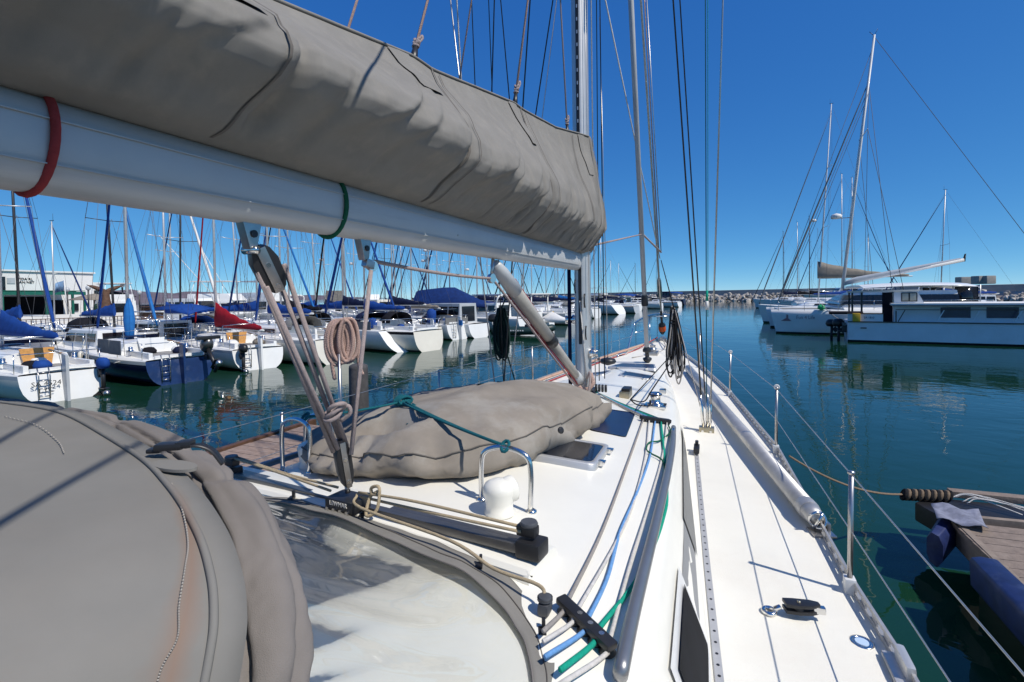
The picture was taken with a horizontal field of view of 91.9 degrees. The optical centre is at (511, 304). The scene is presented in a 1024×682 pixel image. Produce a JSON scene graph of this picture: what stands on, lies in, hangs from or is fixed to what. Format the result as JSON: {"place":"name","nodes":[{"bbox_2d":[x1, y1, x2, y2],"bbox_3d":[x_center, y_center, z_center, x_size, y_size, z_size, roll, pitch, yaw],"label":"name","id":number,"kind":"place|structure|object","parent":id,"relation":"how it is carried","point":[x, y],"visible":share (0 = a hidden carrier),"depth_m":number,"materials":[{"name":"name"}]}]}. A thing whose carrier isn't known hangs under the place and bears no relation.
{"place":"outdoors","nodes":[
{"label":"outdoors","id":0,"kind":"place"},
{"bbox_2d":[2,269,94,314],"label":"white building","id":1,"kind":"structure","parent":0,"point":[84,279],"depth_m":46.11,"materials":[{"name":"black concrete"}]},
{"bbox_2d":[88,285,122,307],"bbox_3d":[-32.221,0.048,39.286,0.819,3.255,2.540,0,1,22],"label":"whale tail sculpture","id":2,"kind":"object","parent":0,"point":[106,300],"visible":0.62,"depth_m":39.10,"materials":[{"name":"brown metal"}]},
{"bbox_2d":[115,289,362,301],"bbox_3d":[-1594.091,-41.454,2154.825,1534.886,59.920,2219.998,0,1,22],"label":"hills","id":3,"kind":"structure","parent":0,"point":[143,297],"depth_m":2305.19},
{"bbox_2d":[0,0,1023,297],"label":"sky","id":4,"kind":"structure","parent":0,"point":[784,62],"materials":[{"name":"blue"}]},
{"bbox_2d":[54,298,1023,681],"bbox_3d":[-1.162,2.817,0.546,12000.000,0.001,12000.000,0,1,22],"label":"water","id":5,"kind":"structure","parent":0,"point":[890,418],"depth_m":12.01,"materials":[{"name":"green liquid"}]},
{"bbox_2d":[0,191,64,347],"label":"sailboat","id":6,"kind":"object","parent":5,"relation":"on","point":[16,312],"visible":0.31,"depth_m":21.77,"materials":[{"name":"white paint"}]},
{"bbox_2d":[16,220,89,331],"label":"sailboat","id":7,"kind":"object","parent":5,"relation":"on","point":[53,275],"visible":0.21,"depth_m":29.26,"materials":[{"name":"white paint"}]},
{"bbox_2d":[0,197,110,401],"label":"sailboat","id":8,"kind":"object","parent":5,"relation":"on","point":[49,374],"visible":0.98,"depth_m":14.60,"materials":[{"name":"beige paint"}]},
{"bbox_2d":[18,347,53,362],"bbox_3d":[-14.604,1.636,15.238,0.160,0.605,0.825,0,1,30],"label":"companionway door","id":9,"kind":"structure","parent":8,"relation":"in","point":[49,356],"depth_m":15.21,"materials":[{"name":"brown wood"}]},
{"bbox_2d":[45,202,161,337],"bbox_3d":[-20.038,-3.386,24.375,8.748,12.800,2.864,0,1,26],"label":"sailboat","id":10,"kind":"object","parent":5,"relation":"on","point":[106,311],"visible":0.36,"depth_m":24.16,"materials":[{"name":"white paint"}]},
{"bbox_2d":[47,327,160,361],"bbox_3d":[-17.930,2.027,21.371,7.268,2.023,2.343,0,1,24],"label":"motorboat","id":11,"kind":"object","parent":5,"relation":"on","point":[78,336],"visible":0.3,"depth_m":20.55,"materials":[{"name":"white paint"}]},
{"bbox_2d":[86,283,138,319],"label":"motorboat","id":12,"kind":"object","parent":5,"relation":"on","point":[120,303],"visible":0.2,"depth_m":42.73,"materials":[{"name":"white paint"}]},
{"bbox_2d":[78,205,222,385],"bbox_3d":[-14.547,-3.370,19.068,10.007,12.800,2.902,0,1,35],"label":"sailboat","id":13,"kind":"object","parent":5,"relation":"on","point":[129,355],"visible":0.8,"depth_m":17.33,"materials":[{"name":"blue paint"}]},
{"bbox_2d":[137,337,164,351],"bbox_3d":[-13.395,1.539,18.399,0.160,0.615,0.870,0,1,35],"label":"companionway door","id":14,"kind":"structure","parent":13,"relation":"in","point":[159,347],"depth_m":18.44,"materials":[{"name":"white paint"}]},
{"bbox_2d":[107,210,221,326],"bbox_3d":[-22.218,-3.978,31.391,9.248,13.800,3.032,-1,1,12],"label":"sailboat","id":15,"kind":"object","parent":5,"relation":"on","point":[205,263],"visible":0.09,"depth_m":31.13,"materials":[{"name":"white paint"}]},
{"bbox_2d":[116,304,213,344],"bbox_3d":[-17.189,1.469,24.472,7.760,3.010,2.510,0,1,24],"label":"motorboat","id":16,"kind":"object","parent":5,"relation":"on","point":[187,309],"visible":0.2,"depth_m":23.64,"materials":[{"name":"blue paint"}]},
{"bbox_2d":[132,212,224,336],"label":"sailboat","id":17,"kind":"object","parent":5,"relation":"on","point":[201,319],"visible":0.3,"depth_m":26.59,"materials":[{"name":"white paint"}]},
{"bbox_2d":[148,214,214,331],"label":"sailboat","id":18,"kind":"object","parent":5,"relation":"on","point":[205,311],"visible":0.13,"depth_m":28.90,"materials":[{"name":"beige paint"}]},
{"bbox_2d":[146,235,273,319],"bbox_3d":[-23.462,-1.286,39.626,11.238,8.164,4.270,-1,1,2],"label":"motorboat","id":19,"kind":"object","parent":5,"relation":"on","point":[224,298],"visible":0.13,"depth_m":38.69,"materials":[{"name":"white paint"}]},
{"bbox_2d":[163,298,258,319],"bbox_3d":[-23.299,1.176,37.424,9.238,3.315,3.012,-1,1,10],"label":"motorboat","id":20,"kind":"object","parent":5,"relation":"on","point":[207,302],"visible":0.16,"depth_m":36.75,"materials":[{"name":"white paint"}]},
{"bbox_2d":[167,219,282,319],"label":"sailboat","id":21,"kind":"object","parent":5,"relation":"on","point":[235,302],"visible":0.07,"depth_m":32.35,"materials":[{"name":"white paint"}]},
{"bbox_2d":[184,218,282,372],"bbox_3d":[-13.158,-3.446,22.320,8.648,12.800,2.949,0,1,41],"label":"sailboat","id":22,"kind":"object","parent":5,"relation":"on","point":[230,350],"visible":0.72,"depth_m":20.59,"materials":[{"name":"white paint"}]},
{"bbox_2d":[226,331,246,342],"bbox_3d":[-11.964,1.484,21.528,0.160,0.575,0.840,0,1,41],"label":"companionway door","id":23,"kind":"structure","parent":22,"relation":"in","point":[241,339],"depth_m":21.56,"materials":[{"name":"brown wood"}]},
{"bbox_2d":[187,224,318,323],"bbox_3d":[-15.803,-3.532,29.377,9.248,12.800,3.032,-1,1,8],"label":"sailboat","id":24,"kind":"object","parent":5,"relation":"on","point":[242,307],"visible":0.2,"depth_m":29.25,"materials":[{"name":"white paint"}]},
{"bbox_2d":[206,419,318,471],"bbox_3d":[-4.054,2.589,3.904,3.750,0.640,10.400,0,1,22],"label":"pontoon","id":25,"kind":"object","parent":5,"relation":"on","point":[258,446],"visible":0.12,"depth_m":7.79,"materials":[{"name":"brown wood"}]},
{"bbox_2d":[233,281,291,312],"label":"motorboat","id":26,"kind":"object","parent":5,"relation":"on","point":[262,299],"visible":0.14,"depth_m":42.07,"materials":[{"name":"white paint"}]},
{"bbox_2d":[225,227,355,364],"bbox_3d":[-11.419,-3.997,23.807,9.248,13.800,3.032,0,1,32],"label":"sailboat","id":27,"kind":"object","parent":5,"relation":"on","point":[314,322],"visible":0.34,"depth_m":22.57,"materials":[{"name":"beige paint"}]},
{"bbox_2d":[252,227,331,340],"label":"sailboat","id":28,"kind":"object","parent":5,"relation":"on","point":[259,289],"visible":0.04,"depth_m":26.83,"materials":[{"name":"white paint"}]},
{"bbox_2d":[253,228,337,330],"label":"sailboat","id":29,"kind":"object","parent":5,"relation":"on","point":[317,308],"visible":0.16,"depth_m":29.31,"materials":[{"name":"white paint"}]},
{"bbox_2d":[259,233,360,319],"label":"sailboat","id":30,"kind":"object","parent":5,"relation":"on","point":[308,303],"visible":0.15,"depth_m":35.31,"materials":[{"name":"white paint"}]},
{"bbox_2d":[302,236,356,316],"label":"sailboat","id":31,"kind":"object","parent":5,"relation":"on","point":[323,260],"visible":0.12,"depth_m":44.79,"materials":[{"name":"beige paint"}]},
{"bbox_2d":[325,291,341,310],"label":"shelter","id":32,"kind":"object","parent":5,"relation":"on","point":[339,296],"visible":0.23,"depth_m":78.13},
{"bbox_2d":[297,236,393,316],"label":"sailboat","id":33,"kind":"object","parent":5,"relation":"on","point":[337,306],"visible":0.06,"depth_m":31.27,"materials":[{"name":"white paint"}]},
{"bbox_2d":[331,238,381,300],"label":"sailboat","id":34,"kind":"object","parent":5,"relation":"on","point":[350,263],"visible":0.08,"depth_m":47.61,"materials":[{"name":"beige paint"}]},
{"bbox_2d":[349,363,368,413],"bbox_3d":[-2.975,2.164,9.639,0.380,2.040,0.380,0,1,22],"label":"mooring pile","id":35,"kind":"object","parent":5,"relation":"in","point":[364,396],"visible":0.39,"depth_m":9.49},
{"bbox_2d":[329,299,391,316],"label":"motorboat","id":36,"kind":"object","parent":5,"relation":"on","point":[352,309],"visible":0.16,"depth_m":41.25,"materials":[{"name":"white paint"}]},
{"bbox_2d":[315,239,419,352],"bbox_3d":[-9.530,-5.127,29.718,11.807,15.800,3.807,0,1,44],"label":"sailboat","id":37,"kind":"object","parent":5,"relation":"on","point":[378,338],"visible":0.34,"depth_m":26.46,"materials":[{"name":"white paint"}]},
{"bbox_2d":[322,238,442,351],"bbox_3d":[-8.067,-3.622,28.322,9.248,12.800,3.032,0,1,34],"label":"sailboat","id":38,"kind":"object","parent":5,"relation":"on","point":[426,338],"visible":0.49,"depth_m":26.48,"materials":[{"name":"beige paint"}]},
{"bbox_2d":[362,244,409,311],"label":"sailboat","id":39,"kind":"object","parent":5,"relation":"on","point":[407,307],"visible":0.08,"depth_m":50.27,"materials":[{"name":"white paint"}]},
{"bbox_2d":[355,242,431,314],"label":"sailboat","id":40,"kind":"object","parent":5,"relation":"on","point":[401,277],"visible":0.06,"depth_m":40.62,"materials":[{"name":"white paint"}]},
{"bbox_2d":[373,242,441,328],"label":"sailboat","id":41,"kind":"object","parent":5,"relation":"on","point":[431,314],"visible":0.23,"depth_m":32.65,"materials":[{"name":"beige paint"}]},
{"bbox_2d":[386,246,467,339],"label":"sailboat","id":42,"kind":"object","parent":5,"relation":"on","point":[456,330],"visible":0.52,"depth_m":32.78,"materials":[{"name":"white paint"}]},
{"bbox_2d":[393,246,462,315],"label":"sailboat","id":43,"kind":"object","parent":5,"relation":"on","point":[425,250],"visible":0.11,"depth_m":44.20,"materials":[{"name":"white paint"}]},
{"bbox_2d":[397,249,464,296],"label":"sailboat","id":44,"kind":"object","parent":5,"relation":"on","point":[425,260],"visible":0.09,"depth_m":45.28,"materials":[{"name":"white paint"}]},
{"bbox_2d":[403,303,488,337],"bbox_3d":[-5.186,1.257,35.929,7.756,2.698,2.824,0,1,36],"label":"motorboat","id":45,"kind":"object","parent":5,"relation":"on","point":[474,328],"visible":0.28,"depth_m":34.07,"materials":[{"name":"white paint"}]},
{"bbox_2d":[409,287,497,312],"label":"cover","id":46,"kind":"object","parent":45,"relation":"on","point":[446,294],"visible":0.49,"depth_m":41.02,"materials":[{"name":"blue fabric"}]},
{"bbox_2d":[421,250,494,330],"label":"sailboat","id":47,"kind":"object","parent":5,"relation":"on","point":[481,317],"visible":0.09,"depth_m":41.45,"materials":[{"name":"grey paint"}]},
{"bbox_2d":[444,253,541,316],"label":"sailboat","id":48,"kind":"object","parent":5,"relation":"on","point":[487,298],"visible":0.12,"depth_m":49.24,"materials":[{"name":"white paint"}]},
{"bbox_2d":[476,294,529,325],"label":"motorboat","id":49,"kind":"object","parent":5,"relation":"on","point":[492,308],"visible":0.28,"depth_m":40.39,"materials":[{"name":"white paint"}]},
{"bbox_2d":[0,0,1023,681],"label":"sailing yacht","id":50,"kind":"object","parent":5,"relation":"on","point":[726,556],"visible":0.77,"depth_m":2.00,"materials":[{"name":"white paint"}]},
{"bbox_2d":[13,96,60,197],"bbox_3d":[-1.026,-0.349,1.056,0.170,0.245,0.033,-1,1,16],"label":"rope tie","id":51,"kind":"object","parent":50,"relation":"attached to","point":[53,151],"visible":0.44,"depth_m":1.03,"materials":[{"name":"fabric"}]},
{"bbox_2d":[0,398,554,681],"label":"sprayhood","id":52,"kind":"object","parent":50,"relation":"attached to","point":[135,551],"visible":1,"depth_m":0.53,"materials":[{"name":"fabric"}]},
{"bbox_2d":[267,501,335,550],"bbox_3d":[-0.949,0.642,1.463,2.309,0.567,1.196,0,1,22],"label":"window","id":53,"kind":"structure","parent":52,"relation":"in","point":[278,510],"depth_m":1.58,"materials":[{"name":"clear plastic"}]},
{"bbox_2d":[0,0,606,252],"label":"sail cover","id":54,"kind":"object","parent":50,"relation":"on","point":[285,84],"visible":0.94,"depth_m":1.47,"materials":[{"name":"beige fabric"}]},
{"bbox_2d":[318,183,348,238],"bbox_3d":[-0.690,-0.368,1.868,0.170,0.245,0.033,-1,1,16],"label":"rope tie","id":55,"kind":"object","parent":50,"relation":"attached to","point":[345,213],"visible":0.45,"depth_m":1.84,"materials":[{"name":"green fabric"}]},
{"bbox_2d":[323,317,363,379],"bbox_3d":[-1.559,0.404,4.588,0.361,0.578,0.099,-1,1,-34],"label":"coiled rope","id":56,"kind":"object","parent":50,"relation":"hanging from","point":[340,334],"visible":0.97,"depth_m":4.55,"materials":[{"name":"fabric"}]},
{"bbox_2d":[241,243,576,493],"bbox_3d":[-0.086,0.292,3.269,0.136,1.220,3.747,0,1,22],"label":"mainsheet tackle","id":57,"kind":"object","parent":50,"relation":"attached to","point":[271,272],"visible":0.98,"depth_m":1.81,"materials":[{"name":"grey fabric"}]},
{"bbox_2d":[301,379,611,478],"bbox_3d":[-0.256,0.762,3.466,1.600,0.466,2.467,0,1,22],"label":"dinghy cover","id":58,"kind":"object","parent":50,"relation":"on","point":[532,418],"visible":0.85,"depth_m":2.70,"materials":[{"name":"fabric"}]},
{"bbox_2d":[301,394,510,452],"bbox_3d":[-0.459,0.626,2.634,1.293,0.136,0.564,0,1,28],"label":"lashing rope","id":59,"kind":"object","parent":58,"relation":"on","point":[403,400],"visible":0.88,"depth_m":2.71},
{"bbox_2d":[493,295,514,379],"bbox_3d":[-0.084,0.464,6.129,0.306,1.166,0.122,-1,1,-5],"label":"coiled rope","id":60,"kind":"object","parent":50,"relation":"hanging from","point":[497,331],"visible":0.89,"depth_m":6.11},
{"bbox_2d":[541,419,643,633],"bbox_3d":[0.590,0.899,2.654,0.050,0.142,2.874,0,1,20],"label":"rope","id":61,"kind":"object","parent":50,"relation":"on","point":[552,622],"visible":0.93,"depth_m":1.76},
{"bbox_2d":[541,420,649,643],"bbox_3d":[0.641,0.904,2.629,0.106,0.149,2.934,0,1,21],"label":"rope","id":62,"kind":"object","parent":50,"relation":"on","point":[562,629],"visible":0.91,"depth_m":1.62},
{"bbox_2d":[543,421,655,659],"bbox_3d":[0.656,0.909,2.611,0.083,0.156,3.006,0,1,21],"label":"rope","id":63,"kind":"object","parent":50,"relation":"on","point":[564,644],"visible":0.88,"depth_m":1.57,"materials":[{"name":"fabric"}]},
{"bbox_2d":[558,422,667,681],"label":"rope","id":64,"kind":"object","parent":50,"relation":"on","point":[586,667],"visible":0.93,"depth_m":1.56,"materials":[{"name":"fabric"}]},
{"bbox_2d":[558,422,668,672],"bbox_3d":[0.740,0.917,2.581,0.174,0.160,3.052,0,1,21],"label":"rope","id":65,"kind":"object","parent":50,"relation":"on","point":[576,657],"visible":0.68,"depth_m":1.42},
{"bbox_2d":[665,306,685,384],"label":"coiled rope","id":66,"kind":"object","parent":50,"relation":"hanging from","point":[674,345],"visible":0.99,"depth_m":6.65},
{"bbox_2d":[682,430,696,553],"bbox_3d":[1.286,1.206,3.630,0.067,0.247,2.246,0,1,19],"label":"side window","id":67,"kind":"structure","parent":50,"relation":"in","point":[688,511],"depth_m":3.07,"materials":[{"name":"glass"}]},
{"bbox_2d":[685,365,836,538],"bbox_3d":[2.477,1.238,5.804,0.153,0.276,5.667,-1,1,12],"label":"spinnaker pole","id":68,"kind":"object","parent":50,"relation":"on","point":[807,508],"visible":0.93,"depth_m":3.81,"materials":[{"name":"metal"}]},
{"bbox_2d":[761,598,825,616],"bbox_3d":[1.304,1.417,2.300,0.270,0.088,0.071,-1,1,15],"label":"snatch block","id":69,"kind":"object","parent":50,"relation":"on","point":[799,607],"depth_m":2.28,"materials":[{"name":"black metal"}]},
{"bbox_2d":[472,293,564,324],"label":"motorboat","id":70,"kind":"object","parent":5,"relation":"on","point":[552,317],"visible":0.23,"depth_m":41.77,"materials":[{"name":"white paint"}]},
{"bbox_2d":[488,314,555,334],"bbox_3d":[0.651,1.633,35.078,4.943,1.964,2.090,-1,1,14],"label":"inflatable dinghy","id":71,"kind":"object","parent":5,"relation":"on","point":[523,330],"visible":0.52,"depth_m":34.20,"materials":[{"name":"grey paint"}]},
{"bbox_2d":[493,261,574,324],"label":"sailboat","id":72,"kind":"object","parent":5,"relation":"on","point":[563,313],"visible":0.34,"depth_m":48.49,"materials":[{"name":"grey paint"}]},
{"bbox_2d":[506,264,567,310],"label":"sailboat","id":73,"kind":"object","parent":5,"relation":"on","point":[549,306],"visible":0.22,"depth_m":60.48,"materials":[{"name":"white paint"}]},
{"bbox_2d":[522,264,591,318],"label":"sailboat","id":74,"kind":"object","parent":5,"relation":"on","point":[562,304],"visible":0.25,"depth_m":60.46,"materials":[{"name":"white paint"}]},
{"bbox_2d":[532,267,600,318],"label":"sailboat","id":75,"kind":"object","parent":5,"relation":"on","point":[592,310],"visible":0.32,"depth_m":60.68,"materials":[{"name":"white paint"}]},
{"bbox_2d":[552,261,625,314],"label":"sailboat","id":76,"kind":"object","parent":5,"relation":"on","point":[615,309],"visible":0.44,"depth_m":70.33,"materials":[{"name":"white paint"}]},
{"bbox_2d":[591,239,639,312],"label":"sailboat","id":77,"kind":"object","parent":5,"relation":"on","point":[631,308],"visible":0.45,"depth_m":74.59,"materials":[{"name":"grey paint"}]},
{"bbox_2d":[605,293,641,310],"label":"motorboat","id":78,"kind":"object","parent":5,"relation":"on","point":[630,300],"visible":0.19,"depth_m":84.16,"materials":[{"name":"white paint"}]},
{"bbox_2d":[619,277,662,308],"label":"sailboat","id":79,"kind":"object","parent":5,"relation":"on","point":[653,305],"visible":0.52,"depth_m":94.70,"materials":[{"name":"white paint"}]},
{"bbox_2d":[646,260,681,306],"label":"sailboat","id":80,"kind":"object","parent":5,"relation":"on","point":[666,302],"visible":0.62,"depth_m":104.83,"materials":[{"name":"white paint"}]},
{"bbox_2d":[651,291,685,304],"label":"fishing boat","id":81,"kind":"object","parent":5,"relation":"on","point":[666,293],"visible":0.45,"depth_m":120.48,"materials":[{"name":"white paint"}]},
{"bbox_2d":[474,284,1023,300],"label":"breakwater","id":82,"kind":"object","parent":5,"relation":"in","point":[1000,289],"visible":0.23,"depth_m":154.60,"materials":[{"name":"stone"}]},
{"bbox_2d":[983,276,995,283],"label":"concrete block","id":83,"kind":"structure","parent":82,"relation":"on","point":[989,279],"depth_m":77.20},
{"bbox_2d":[490,289,1023,301],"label":"boulders","id":84,"kind":"object","parent":5,"relation":"in","point":[1006,297],"visible":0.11,"depth_m":162.63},
{"bbox_2d":[753,229,821,307],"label":"sailboat","id":85,"kind":"object","parent":5,"relation":"on","point":[757,301],"visible":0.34,"depth_m":87.55,"materials":[{"name":"white paint"}]},
{"bbox_2d":[764,222,835,304],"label":"sailboat","id":86,"kind":"object","parent":5,"relation":"on","point":[768,301],"visible":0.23,"depth_m":79.51,"materials":[{"name":"white paint"}]},
{"bbox_2d":[771,214,851,304],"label":"sailboat","id":87,"kind":"object","parent":5,"relation":"on","point":[786,302],"visible":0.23,"depth_m":76.99,"materials":[{"name":"white paint"}]},
{"bbox_2d":[803,284,865,297],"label":"motorboat","id":88,"kind":"object","parent":5,"relation":"on","point":[820,296],"visible":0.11,"depth_m":107.02,"materials":[{"name":"white paint"}]},
{"bbox_2d":[758,103,912,322],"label":"sailboat","id":89,"kind":"object","parent":5,"relation":"on","point":[826,271],"visible":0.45,"depth_m":43.82,"materials":[{"name":"white paint"}]},
{"bbox_2d":[791,178,895,305],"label":"sailboat","id":90,"kind":"object","parent":5,"relation":"on","point":[795,303],"visible":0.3,"depth_m":64.46,"materials":[{"name":"white paint"}]},
{"bbox_2d":[793,174,899,300],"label":"sailboat","id":91,"kind":"object","parent":5,"relation":"on","point":[841,241],"visible":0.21,"depth_m":66.44,"materials":[{"name":"white paint"}]},
{"bbox_2d":[766,29,1023,334],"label":"catamaran","id":92,"kind":"object","parent":5,"relation":"on","point":[800,320],"visible":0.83,"depth_m":33.19,"materials":[{"name":"white paint"}]},
{"bbox_2d":[824,294,959,303],"bbox_3d":[25.660,-0.396,34.180,6.104,0.600,6.640,0,1,24],"label":"wrap window","id":93,"kind":"structure","parent":92,"relation":"in","point":[843,299],"depth_m":31.67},
{"bbox_2d":[826,289,1023,346],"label":"houseboat","id":94,"kind":"object","parent":5,"relation":"on","point":[908,316],"visible":0.91,"depth_m":25.78,"materials":[{"name":"white paint"}]},
{"bbox_2d":[882,292,892,321],"bbox_3d":[20.574,0.140,27.132,0.446,1.618,0.120,0,1,31],"label":"dark doorway","id":95,"kind":"structure","parent":94,"relation":"in","point":[887,297],"depth_m":27.08,"materials":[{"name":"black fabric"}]},
{"bbox_2d":[941,307,970,317],"bbox_3d":[22.793,0.387,25.450,1.238,0.647,0.070,0,1,31],"label":"window","id":96,"kind":"structure","parent":94,"relation":"in","point":[947,313],"depth_m":25.40,"materials":[{"name":"black glass"}]},
{"bbox_2d":[986,307,1018,317],"bbox_3d":[24.304,0.382,24.526,1.238,0.647,0.070,0,1,31],"label":"window","id":97,"kind":"structure","parent":94,"relation":"in","point":[992,312],"depth_m":24.50,"materials":[{"name":"black glass"}]},
{"bbox_2d":[885,189,1022,301],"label":"sailboat","id":98,"kind":"object","parent":5,"relation":"on","point":[983,292],"visible":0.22,"depth_m":46.63,"materials":[{"name":"white paint"}]},
{"bbox_2d":[915,488,1023,645],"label":"pontoon","id":99,"kind":"object","parent":5,"relation":"on","point":[993,553],"visible":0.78,"depth_m":4.49,"materials":[{"name":"brown wood"}]},
{"bbox_2d":[899,488,953,501],"bbox_3d":[4.551,2.097,5.439,0.504,0.143,0.141,-1,1,12],"label":"rope wrapping","id":100,"kind":"object","parent":99,"relation":"on","point":[929,495],"visible":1,"depth_m":5.39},
{"bbox_2d":[789,455,903,494],"bbox_3d":[3.425,1.737,4.980,2.110,0.792,0.028,-1,1,-29],"label":"mooring rope","id":101,"kind":"object","parent":100,"relation":"attached to","point":[823,475],"visible":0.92,"depth_m":4.86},
{"bbox_2d":[931,502,987,527],"bbox_3d":[4.383,2.064,4.864,0.366,0.046,0.482,0,1,35],"label":"torn cloth","id":102,"kind":"object","parent":99,"relation":"on","point":[963,517],"visible":1,"depth_m":4.85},
{"bbox_2d":[953,493,1023,514],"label":"frayed rope","id":103,"kind":"object","parent":99,"relation":"on","point":[987,499],"visible":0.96,"depth_m":5.20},
{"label":"quay","id":104,"kind":"structure","parent":0,"visible":0},
{"bbox_2d":[2,290,85,314],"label":"pergola","id":105,"kind":"object","parent":104,"relation":"on","point":[27,292],"visible":0.58,"depth_m":43.34,"materials":[{"name":"green paint"}]},
{"bbox_2d":[55,280,67,313],"bbox_3d":[-34.450,-0.427,37.827,0.255,2.985,0.874,0,1,22],"label":"flag","id":106,"kind":"object","parent":104,"relation":"on","point":[61,284],"visible":0.89,"depth_m":37.78,"materials":[{"name":"fabric"}]},
{"bbox_2d":[21,312,139,324],"bbox_3d":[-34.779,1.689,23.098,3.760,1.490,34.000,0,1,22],"label":"motorboat","id":107,"kind":"object","parent":104,"relation":"on","point":[118,316],"visible":0.22,"depth_m":34.98,"materials":[{"name":"white plastic"}]},
{"bbox_2d":[68,294,110,309],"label":"parasol","id":108,"kind":"object","parent":104,"relation":"on","point":[94,296],"visible":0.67,"depth_m":41.44,"materials":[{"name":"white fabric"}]},
{"bbox_2d":[139,304,163,319],"bbox_3d":[-29.208,1.250,40.579,2.079,2.523,4.000,-2,1,-36],"label":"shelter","id":109,"kind":"object","parent":104,"relation":"on","point":[146,308],"visible":0.29,"depth_m":39.12,"materials":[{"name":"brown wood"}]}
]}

